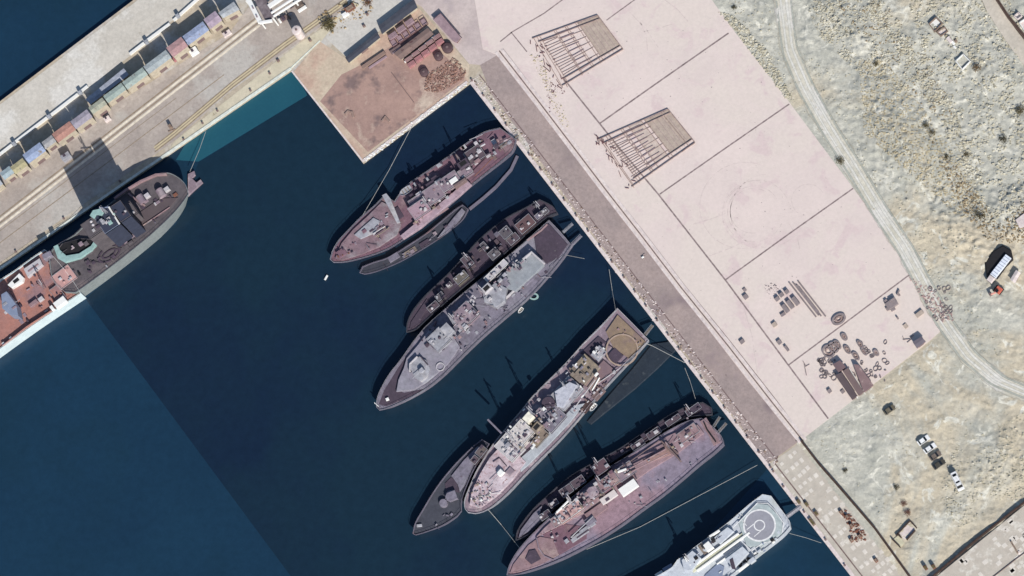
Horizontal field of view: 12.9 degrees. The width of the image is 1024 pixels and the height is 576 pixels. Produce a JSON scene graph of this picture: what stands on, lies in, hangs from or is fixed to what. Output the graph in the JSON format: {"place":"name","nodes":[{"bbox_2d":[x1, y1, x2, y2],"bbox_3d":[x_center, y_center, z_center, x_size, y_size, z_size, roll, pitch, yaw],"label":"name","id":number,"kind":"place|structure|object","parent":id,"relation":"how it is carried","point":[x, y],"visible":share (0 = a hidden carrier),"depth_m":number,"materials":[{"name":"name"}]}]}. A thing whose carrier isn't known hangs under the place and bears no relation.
{"place":"outdoors","nodes":[
{"label":"outdoors","id":0,"kind":"place"},
{"bbox_2d":[0,0,281,183],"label":"pier gravel","id":1,"kind":"structure","parent":0,"point":[248,16],"depth_m":1741.32,"materials":[{"name":"beige gravel"}]},
{"bbox_2d":[0,166,17,182],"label":"shed","id":2,"kind":"structure","parent":1,"relation":"on","point":[8,174],"depth_m":1735.61,"materials":[{"name":"blue metal"}]},
{"bbox_2d":[23,142,50,167],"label":"shed","id":3,"kind":"structure","parent":1,"relation":"on","point":[36,155],"depth_m":1734.24,"materials":[{"name":"blue metal"}]},
{"bbox_2d":[41,135,59,151],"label":"shed","id":4,"kind":"structure","parent":1,"relation":"on","point":[50,144],"depth_m":1736.40,"materials":[{"name":"grey metal"}]},
{"bbox_2d":[52,121,78,145],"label":"shed","id":5,"kind":"structure","parent":1,"relation":"on","point":[65,134],"depth_m":1735.61,"materials":[{"name":"brown metal"}]},
{"bbox_2d":[70,109,95,132],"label":"shed","id":6,"kind":"structure","parent":1,"relation":"on","point":[82,122],"depth_m":1734.96,"materials":[{"name":"purple metal"}]},
{"bbox_2d":[89,98,110,118],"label":"shed","id":7,"kind":"structure","parent":1,"relation":"on","point":[99,108],"depth_m":1734.52,"materials":[{"name":"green metal"}]},
{"bbox_2d":[103,83,128,105],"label":"shed","id":8,"kind":"structure","parent":1,"relation":"on","point":[115,95],"depth_m":1736.62,"materials":[{"name":"teal metal"}]},
{"bbox_2d":[0,0,342,261],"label":"pier road","id":9,"kind":"structure","parent":0,"point":[246,53],"depth_m":1737.52,"materials":[{"name":"concrete"}]},
{"bbox_2d":[10,158,31,177],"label":"shed","id":10,"kind":"structure","parent":9,"relation":"on","point":[20,168],"depth_m":1734.72,"materials":[{"name":"yellow metal"}]},
{"bbox_2d":[0,18,259,242],"bbox_3d":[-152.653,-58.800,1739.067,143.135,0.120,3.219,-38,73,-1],"label":"crane track","id":11,"kind":"structure","parent":9,"relation":"on","point":[128,120],"depth_m":1739.10,"materials":[{"name":"beige metal"}]},
{"bbox_2d":[154,0,346,151],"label":"crane track","id":12,"kind":"structure","parent":9,"relation":"on","point":[246,75],"depth_m":1735.77,"materials":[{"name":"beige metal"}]},
{"bbox_2d":[246,0,300,28],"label":"gantry crane","id":13,"kind":"object","parent":9,"relation":"on","point":[266,10],"visible":1,"depth_m":1730.05,"materials":[{"name":"white paint"}]},
{"bbox_2d":[292,25,305,39],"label":"storage tank","id":14,"kind":"object","parent":9,"relation":"on","point":[298,32],"visible":1,"depth_m":1729.29,"materials":[{"name":"metal"}]},
{"bbox_2d":[176,72,306,161],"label":"shallow water","id":15,"kind":"structure","parent":0,"point":[283,93],"depth_m":1733.85,"materials":[{"name":"teal liquid"}]},
{"bbox_2d":[0,0,845,569],"bbox_3d":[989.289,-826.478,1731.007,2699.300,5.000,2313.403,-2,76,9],"label":"ground","id":16,"kind":"structure","parent":0,"point":[184,24],"depth_m":1743.31,"materials":[{"name":"concrete"}]},
{"bbox_2d":[0,0,193,147],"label":"pier apron","id":17,"kind":"object","parent":16,"relation":"on","point":[102,51],"visible":1,"depth_m":1747.81,"materials":[{"name":"grey concrete"}]},
{"bbox_2d":[0,0,198,155],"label":"parapet wall","id":18,"kind":"structure","parent":16,"relation":"on","point":[83,89],"depth_m":1744.74,"materials":[{"name":"white paint"}]},
{"bbox_2d":[86,68,129,104],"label":"shed","id":19,"kind":"structure","parent":16,"relation":"on","point":[121,76],"depth_m":1740.40,"materials":[{"name":"blue metal"}]},
{"bbox_2d":[122,67,150,92],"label":"shed","id":20,"kind":"structure","parent":16,"relation":"on","point":[137,80],"depth_m":1735.91,"materials":[{"name":"teal metal"}]},
{"bbox_2d":[0,68,290,269],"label":"quay edge","id":21,"kind":"object","parent":16,"relation":"on","point":[145,168],"visible":1,"depth_m":1733.44,"materials":[{"name":"beige concrete"}]},
{"bbox_2d":[143,50,174,77],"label":"shed","id":22,"kind":"structure","parent":16,"relation":"on","point":[159,64],"depth_m":1735.27,"materials":[{"name":"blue metal"}]},
{"bbox_2d":[167,37,189,61],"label":"shed","id":23,"kind":"structure","parent":16,"relation":"on","point":[178,49],"depth_m":1734.58,"materials":[{"name":"pink metal"}]},
{"bbox_2d":[182,21,211,47],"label":"shed","id":24,"kind":"structure","parent":16,"relation":"on","point":[197,34],"depth_m":1736.77,"materials":[{"name":"blue metal"}]},
{"bbox_2d":[203,11,224,32],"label":"shed","id":25,"kind":"structure","parent":16,"relation":"on","point":[214,22],"depth_m":1736.17,"materials":[{"name":"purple metal"}]},
{"bbox_2d":[219,2,241,22],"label":"shed","id":26,"kind":"structure","parent":16,"relation":"on","point":[230,12],"depth_m":1736.03,"materials":[{"name":"metal"}]},
{"bbox_2d":[168,15,341,150],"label":"quay apron","id":27,"kind":"object","parent":16,"relation":"on","point":[292,57],"visible":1,"depth_m":1734.25,"materials":[{"name":"beige concrete"}]},
{"bbox_2d":[320,17,335,33],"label":"tree","id":28,"kind":"object","parent":27,"relation":"on","point":[330,25],"visible":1,"depth_m":1732.66,"materials":[{"name":"green plant"}]},
{"bbox_2d":[318,0,373,34],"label":"debris","id":29,"kind":"object","parent":16,"relation":"on","point":[346,3],"visible":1,"depth_m":1734.55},
{"bbox_2d":[325,0,411,56],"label":"apron","id":30,"kind":"object","parent":16,"relation":"on","point":[351,37],"visible":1,"depth_m":1732.70,"materials":[{"name":"grey concrete"}]},
{"bbox_2d":[341,1,358,17],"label":"skip","id":31,"kind":"object","parent":30,"relation":"on","point":[349,8],"visible":1,"depth_m":1733.36,"materials":[{"name":"white paint"}]},
{"bbox_2d":[291,71,467,161],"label":"quay edge","id":32,"kind":"object","parent":16,"relation":"on","point":[410,124],"visible":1,"depth_m":1719.94,"materials":[{"name":"concrete"}]},
{"bbox_2d":[294,8,468,158],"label":"work slab","id":33,"kind":"structure","parent":16,"relation":"on","point":[320,69],"depth_m":1729.57,"materials":[{"name":"beige concrete"}]},
{"bbox_2d":[345,32,379,63],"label":"shed","id":34,"kind":"structure","parent":33,"relation":"on","point":[361,49],"depth_m":1727.87,"materials":[{"name":"grey metal"}]},
{"bbox_2d":[320,30,464,151],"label":"stained patch","id":35,"kind":"object","parent":33,"relation":"on","point":[372,97],"visible":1,"depth_m":1724.23,"materials":[{"name":"concrete"}]},
{"bbox_2d":[361,51,386,69],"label":"flat rack","id":36,"kind":"object","parent":35,"relation":"on","point":[373,59],"visible":1,"depth_m":1727.39,"materials":[{"name":"brown metal"}]},
{"bbox_2d":[379,0,417,34],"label":"shed","id":37,"kind":"structure","parent":33,"relation":"on","point":[398,17],"depth_m":1728.01,"materials":[{"name":"grey metal"}]},
{"bbox_2d":[394,28,432,59],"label":"shed","id":38,"kind":"structure","parent":33,"relation":"on","point":[412,45],"depth_m":1725.23,"materials":[{"name":"brown metal"}]},
{"bbox_2d":[364,84,466,160],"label":"edge line","id":39,"kind":"object","parent":33,"relation":"on","point":[418,120],"visible":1,"depth_m":1719.55,"materials":[{"name":"white paint"}]},
{"bbox_2d":[424,58,465,92],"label":"debris","id":40,"kind":"object","parent":33,"relation":"on","point":[448,76],"visible":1,"depth_m":1721.87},
{"bbox_2d":[442,42,453,53],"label":"storage tank","id":41,"kind":"object","parent":33,"relation":"on","point":[447,47],"visible":1,"depth_m":1722.72,"materials":[{"name":"brown metal"}]},
{"bbox_2d":[495,52,800,442],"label":"kerb","id":42,"kind":"structure","parent":16,"relation":"on","point":[647,248],"depth_m":1692.45,"materials":[{"name":"concrete"}]},
{"bbox_2d":[499,50,803,440],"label":"kerb","id":43,"kind":"structure","parent":16,"relation":"on","point":[650,246],"depth_m":1692.41,"materials":[{"name":"concrete"}]},
{"bbox_2d":[501,49,806,439],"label":"kerb","id":44,"kind":"structure","parent":16,"relation":"on","point":[654,247],"depth_m":1692.32,"materials":[{"name":"concrete"}]},
{"bbox_2d":[470,81,854,575],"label":"quay edge","id":45,"kind":"object","parent":16,"relation":"on","point":[676,347],"visible":1,"depth_m":1684.45,"materials":[{"name":"concrete"}]},
{"bbox_2d":[473,77,776,464],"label":"debris","id":46,"kind":"object","parent":45,"relation":"on","point":[568,203],"visible":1,"depth_m":1692.35,"materials":[{"name":"stone"}]},
{"bbox_2d":[475,0,939,440],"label":"yard","id":47,"kind":"structure","parent":16,"relation":"on","point":[853,248],"depth_m":1692.56,"materials":[{"name":"concrete"}]},
{"bbox_2d":[530,15,622,88],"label":"formwork frame","id":48,"kind":"object","parent":47,"relation":"on","point":[600,36],"visible":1,"depth_m":1715.47,"materials":[{"name":"wood"}]},
{"bbox_2d":[594,109,694,188],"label":"formwork frame","id":49,"kind":"object","parent":47,"relation":"on","point":[669,131],"visible":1,"depth_m":1701.93,"materials":[{"name":"wood"}]},
{"bbox_2d":[504,50,800,435],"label":"drain channel","id":50,"kind":"object","parent":47,"relation":"on","point":[703,308],"visible":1,"depth_m":1679.91,"materials":[{"name":"metal"}]},
{"bbox_2d":[500,0,909,418],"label":"joint lines","id":51,"kind":"object","parent":47,"relation":"on","point":[658,194],"visible":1,"depth_m":1694.84,"materials":[{"name":"grey concrete"}]},
{"bbox_2d":[612,0,823,372],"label":"tyre marks","id":52,"kind":"object","parent":47,"relation":"on","point":[731,193],"visible":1,"depth_m":1690.40},
{"bbox_2d":[832,313,845,324],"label":"cable coil","id":53,"kind":"object","parent":47,"relation":"on","point":[841,320],"visible":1,"depth_m":1673.12,"materials":[{"name":"metal"}]},
{"bbox_2d":[835,372,856,399],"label":"shed","id":54,"kind":"structure","parent":47,"relation":"on","point":[846,385],"depth_m":1665.01,"materials":[{"name":"metal"}]},
{"bbox_2d":[843,368,863,395],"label":"shed","id":55,"kind":"structure","parent":47,"relation":"on","point":[853,381],"depth_m":1664.94,"materials":[{"name":"metal"}]},
{"bbox_2d":[853,364,872,391],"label":"shed","id":56,"kind":"structure","parent":47,"relation":"on","point":[866,383],"depth_m":1664.54,"materials":[{"name":"metal"}]},
{"bbox_2d":[817,285,952,381],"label":"tyre litter","id":57,"kind":"object","parent":47,"relation":"on","point":[830,362],"visible":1,"depth_m":1668.69,"materials":[{"name":"black rubber"}]},
{"bbox_2d":[884,297,898,311],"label":"pallet stack","id":58,"kind":"object","parent":47,"relation":"on","point":[891,304],"visible":1,"depth_m":1670.36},
{"bbox_2d":[909,276,952,321],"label":"debris","id":59,"kind":"object","parent":47,"relation":"on","point":[932,300],"visible":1,"depth_m":1669.29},
{"bbox_2d":[718,12,793,100],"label":"rubble","id":60,"kind":"object","parent":16,"relation":"on","point":[737,29],"visible":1,"depth_m":1702.98,"materials":[{"name":"stone"}]},
{"bbox_2d":[801,440,909,575],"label":"boundary wall","id":61,"kind":"structure","parent":16,"relation":"on","point":[853,503],"depth_m":1654.43,"materials":[{"name":"concrete"}]},
{"bbox_2d":[806,0,938,100],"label":"rubble","id":62,"kind":"object","parent":16,"relation":"on","point":[872,42],"visible":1,"depth_m":1696.99,"materials":[{"name":"stone"}]},
{"bbox_2d":[804,55,1000,360],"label":"rubble","id":63,"kind":"object","parent":16,"relation":"on","point":[912,213],"visible":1,"depth_m":1676.66,"materials":[{"name":"stone"}]},
{"bbox_2d":[892,520,916,547],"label":"ruined hut","id":64,"kind":"object","parent":16,"relation":"on","point":[898,541],"visible":1,"depth_m":1650.14,"materials":[{"name":"stone"}]},
{"bbox_2d":[818,350,1019,562],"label":"rubble","id":65,"kind":"object","parent":16,"relation":"on","point":[911,451],"visible":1,"depth_m":1657.57,"materials":[{"name":"stone"}]},
{"bbox_2d":[929,17,942,32],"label":"walled tent","id":66,"kind":"object","parent":16,"relation":"on","point":[935,21],"visible":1,"depth_m":1693.59,"materials":[{"name":"white fabric"}]},
{"bbox_2d":[929,137,1023,243],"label":"rubble","id":67,"kind":"object","parent":16,"relation":"on","point":[983,222],"visible":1,"depth_m":1673.19,"materials":[{"name":"beige stone"}]},
{"bbox_2d":[932,501,1023,575],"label":"boundary wall","id":68,"kind":"structure","parent":16,"relation":"on","point":[977,539],"depth_m":1644.40,"materials":[{"name":"concrete"}]},
{"bbox_2d":[939,413,1023,527],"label":"rubble","id":69,"kind":"object","parent":16,"relation":"on","point":[993,458],"visible":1,"depth_m":1649.76,"materials":[{"name":"stone"}]},
{"bbox_2d":[985,245,1012,278],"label":"sheeted pile","id":70,"kind":"object","parent":16,"relation":"on","point":[997,255],"visible":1,"depth_m":1667.31,"materials":[{"name":"plastic"}]},
{"bbox_2d":[996,0,1023,38],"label":"boundary wall","id":71,"kind":"structure","parent":16,"relation":"on","point":[1016,27],"depth_m":1687.83,"materials":[{"name":"beige concrete"}]},
{"bbox_2d":[0,0,849,575],"bbox_3d":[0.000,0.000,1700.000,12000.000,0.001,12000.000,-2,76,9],"label":"water","id":72,"kind":"structure","parent":0,"point":[106,468],"depth_m":1710.76,"materials":[{"name":"blue liquid"}]},
{"bbox_2d":[0,249,85,357],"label":"ferry","id":73,"kind":"object","parent":72,"relation":"on","point":[34,297],"visible":1,"depth_m":1722.72,"materials":[{"name":"white paint"}]},
{"bbox_2d":[658,494,790,575],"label":"landing ship","id":74,"kind":"object","parent":72,"relation":"on","point":[752,532],"visible":1,"depth_m":1656.16,"materials":[{"name":"white paint"}]},
{"bbox_2d":[86,84,766,575],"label":"basin water","id":75,"kind":"structure","parent":0,"point":[264,356],"depth_m":1702.91,"materials":[{"name":"blue liquid"}]},
{"bbox_2d":[49,172,188,295],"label":"tug","id":76,"kind":"object","parent":75,"relation":"on","point":[126,226],"visible":1,"depth_m":1721.22,"materials":[{"name":"paint"}]},
{"bbox_2d":[188,171,202,196],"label":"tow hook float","id":77,"kind":"object","parent":75,"relation":"on","point":[193,185],"visible":1,"depth_m":1729.71,"materials":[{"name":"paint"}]},
{"bbox_2d":[359,204,468,274],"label":"barge","id":78,"kind":"object","parent":75,"relation":"on","point":[449,222],"visible":1,"depth_m":1708.49,"materials":[{"name":"paint"}]},
{"bbox_2d":[330,128,516,262],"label":"cargo ship","id":79,"kind":"object","parent":75,"relation":"on","point":[385,223],"visible":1,"depth_m":1709.15,"materials":[{"name":"paint"}]},
{"bbox_2d":[413,439,490,534],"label":"patrol boat","id":80,"kind":"object","parent":75,"relation":"on","point":[442,506],"visible":1,"depth_m":1680.99,"materials":[{"name":"paint"}]},
{"bbox_2d":[374,220,572,410],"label":"frigate","id":81,"kind":"object","parent":75,"relation":"on","point":[449,338],"visible":1,"depth_m":1693.73,"materials":[{"name":"grey metal"}]},
{"bbox_2d":[406,199,557,332],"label":"patrol ship","id":82,"kind":"object","parent":75,"relation":"in","point":[494,246],"visible":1,"depth_m":1700.94,"materials":[{"name":"black paint"}]},
{"bbox_2d":[469,155,518,210],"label":"floating boom","id":83,"kind":"object","parent":75,"relation":"on","point":[494,188],"visible":1,"depth_m":1709.65,"materials":[{"name":"grey plastic"}]},
{"bbox_2d":[464,308,648,513],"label":"supply ship","id":84,"kind":"object","parent":75,"relation":"in","point":[554,410],"visible":1,"depth_m":1678.77,"materials":[{"name":"paint"}]},
{"bbox_2d":[516,402,712,540],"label":"patrol ship","id":85,"kind":"object","parent":75,"relation":"on","point":[546,508],"visible":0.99,"depth_m":1673.93,"materials":[{"name":"grey metal"}]},
{"bbox_2d":[507,418,724,575],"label":"cargo ship","id":86,"kind":"object","parent":75,"relation":"on","point":[622,492],"visible":1,"depth_m":1668.19,"materials":[{"name":"paint"}]},
{"bbox_2d":[587,341,675,424],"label":"pontoon","id":87,"kind":"object","parent":75,"relation":"on","point":[651,361],"visible":1,"depth_m":1682.97,"materials":[{"name":"grey metal"}]},
{"bbox_2d":[415,0,496,64],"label":"pavement","id":88,"kind":"structure","parent":0,"point":[460,16],"depth_m":1725.95,"materials":[{"name":"concrete"}]},
{"bbox_2d":[434,13,460,42],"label":"shed","id":89,"kind":"structure","parent":88,"relation":"on","point":[440,20],"depth_m":1724.47,"materials":[{"name":"pink metal"}]},
{"bbox_2d":[480,56,796,462],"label":"road","id":90,"kind":"structure","parent":0,"point":[762,419],"depth_m":1691.32,"materials":[{"name":"concrete"}]},
{"bbox_2d":[479,75,777,461],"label":"service groove","id":91,"kind":"object","parent":90,"relation":"on","point":[626,265],"visible":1,"depth_m":1692.67,"materials":[{"name":"brown metal"}]},
{"bbox_2d":[769,445,899,575],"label":"old pavement","id":92,"kind":"structure","parent":0,"point":[819,496],"depth_m":1657.32,"materials":[{"name":"beige concrete"}]},
{"bbox_2d":[775,456,862,575],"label":"crane rail","id":93,"kind":"object","parent":92,"relation":"on","point":[817,518],"visible":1,"depth_m":1657.26,"materials":[{"name":"metal"}]},
{"bbox_2d":[842,510,865,541],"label":"debris","id":94,"kind":"object","parent":92,"relation":"on","point":[856,523],"visible":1,"depth_m":1654.02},
{"bbox_2d":[773,451,1023,575],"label":"paver plates","id":95,"kind":"object","parent":92,"relation":"on","point":[1010,521],"visible":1,"depth_m":1650.59,"materials":[{"name":"beige concrete"}]},
{"bbox_2d":[712,0,1023,575],"bbox_3d":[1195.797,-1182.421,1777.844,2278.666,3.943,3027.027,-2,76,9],"label":"dirt ground","id":96,"kind":"structure","parent":0,"point":[1001,316],"depth_m":1670.23,"materials":[{"name":"beige soil"}]},
{"bbox_2d":[729,0,890,231],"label":"rubble","id":97,"kind":"object","parent":96,"relation":"on","point":[778,60],"visible":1,"depth_m":1703.28,"materials":[{"name":"stone"}]},
{"bbox_2d":[839,0,982,185],"bbox_3d":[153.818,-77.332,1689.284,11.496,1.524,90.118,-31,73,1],"label":"rubble","id":98,"kind":"object","parent":96,"relation":"on","point":[964,158],"visible":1,"depth_m":1689.34,"materials":[{"name":"stone"}]},
{"bbox_2d":[859,59,991,218],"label":"rubble","id":99,"kind":"object","parent":96,"relation":"on","point":[926,152],"visible":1,"depth_m":1682.85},
{"bbox_2d":[950,471,964,491],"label":"van","id":100,"kind":"object","parent":96,"relation":"on","point":[957,481],"visible":1,"depth_m":1649.41,"materials":[{"name":"white paint"}]},
{"bbox_2d":[955,54,970,69],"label":"walled tent","id":101,"kind":"object","parent":96,"relation":"on","point":[965,61],"visible":1,"depth_m":1688.35,"materials":[{"name":"white fabric"}]},
{"bbox_2d":[910,0,1023,224],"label":"rubble","id":102,"kind":"object","parent":96,"relation":"on","point":[974,106],"visible":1,"depth_m":1684.17,"materials":[{"name":"stone"}]},
{"bbox_2d":[986,254,1010,283],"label":"flatbed lorry","id":103,"kind":"object","parent":96,"relation":"on","point":[998,268],"visible":1,"depth_m":1665.19,"materials":[{"name":"metal"}]},
{"bbox_2d":[774,0,1023,400],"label":"dirt track","id":104,"kind":"structure","parent":0,"point":[891,228],"depth_m":1681.99,"materials":[{"name":"beige soil"}]},
{"bbox_2d":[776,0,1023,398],"bbox_3d":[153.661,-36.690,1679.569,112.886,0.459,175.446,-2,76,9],"label":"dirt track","id":105,"kind":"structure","parent":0,"point":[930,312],"depth_m":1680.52,"materials":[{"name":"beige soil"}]},
{"bbox_2d":[780,0,1023,394],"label":"dirt track","id":106,"kind":"structure","parent":0,"point":[893,236],"depth_m":1681.15,"materials":[{"name":"beige soil"}]},
{"bbox_2d":[790,0,1023,385],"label":"dirt track","id":107,"kind":"structure","parent":0,"point":[928,276],"depth_m":1680.47,"materials":[{"name":"beige soil"}]},
{"bbox_2d":[938,506,1023,575],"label":"old pavement","id":108,"kind":"structure","parent":0,"point":[987,548],"depth_m":1643.09,"materials":[{"name":"beige concrete"}]},
{"bbox_2d":[982,0,1023,64],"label":"concrete strip","id":109,"kind":"object","parent":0,"point":[1013,38],"visible":1,"depth_m":1688.58,"materials":[{"name":"beige concrete"}]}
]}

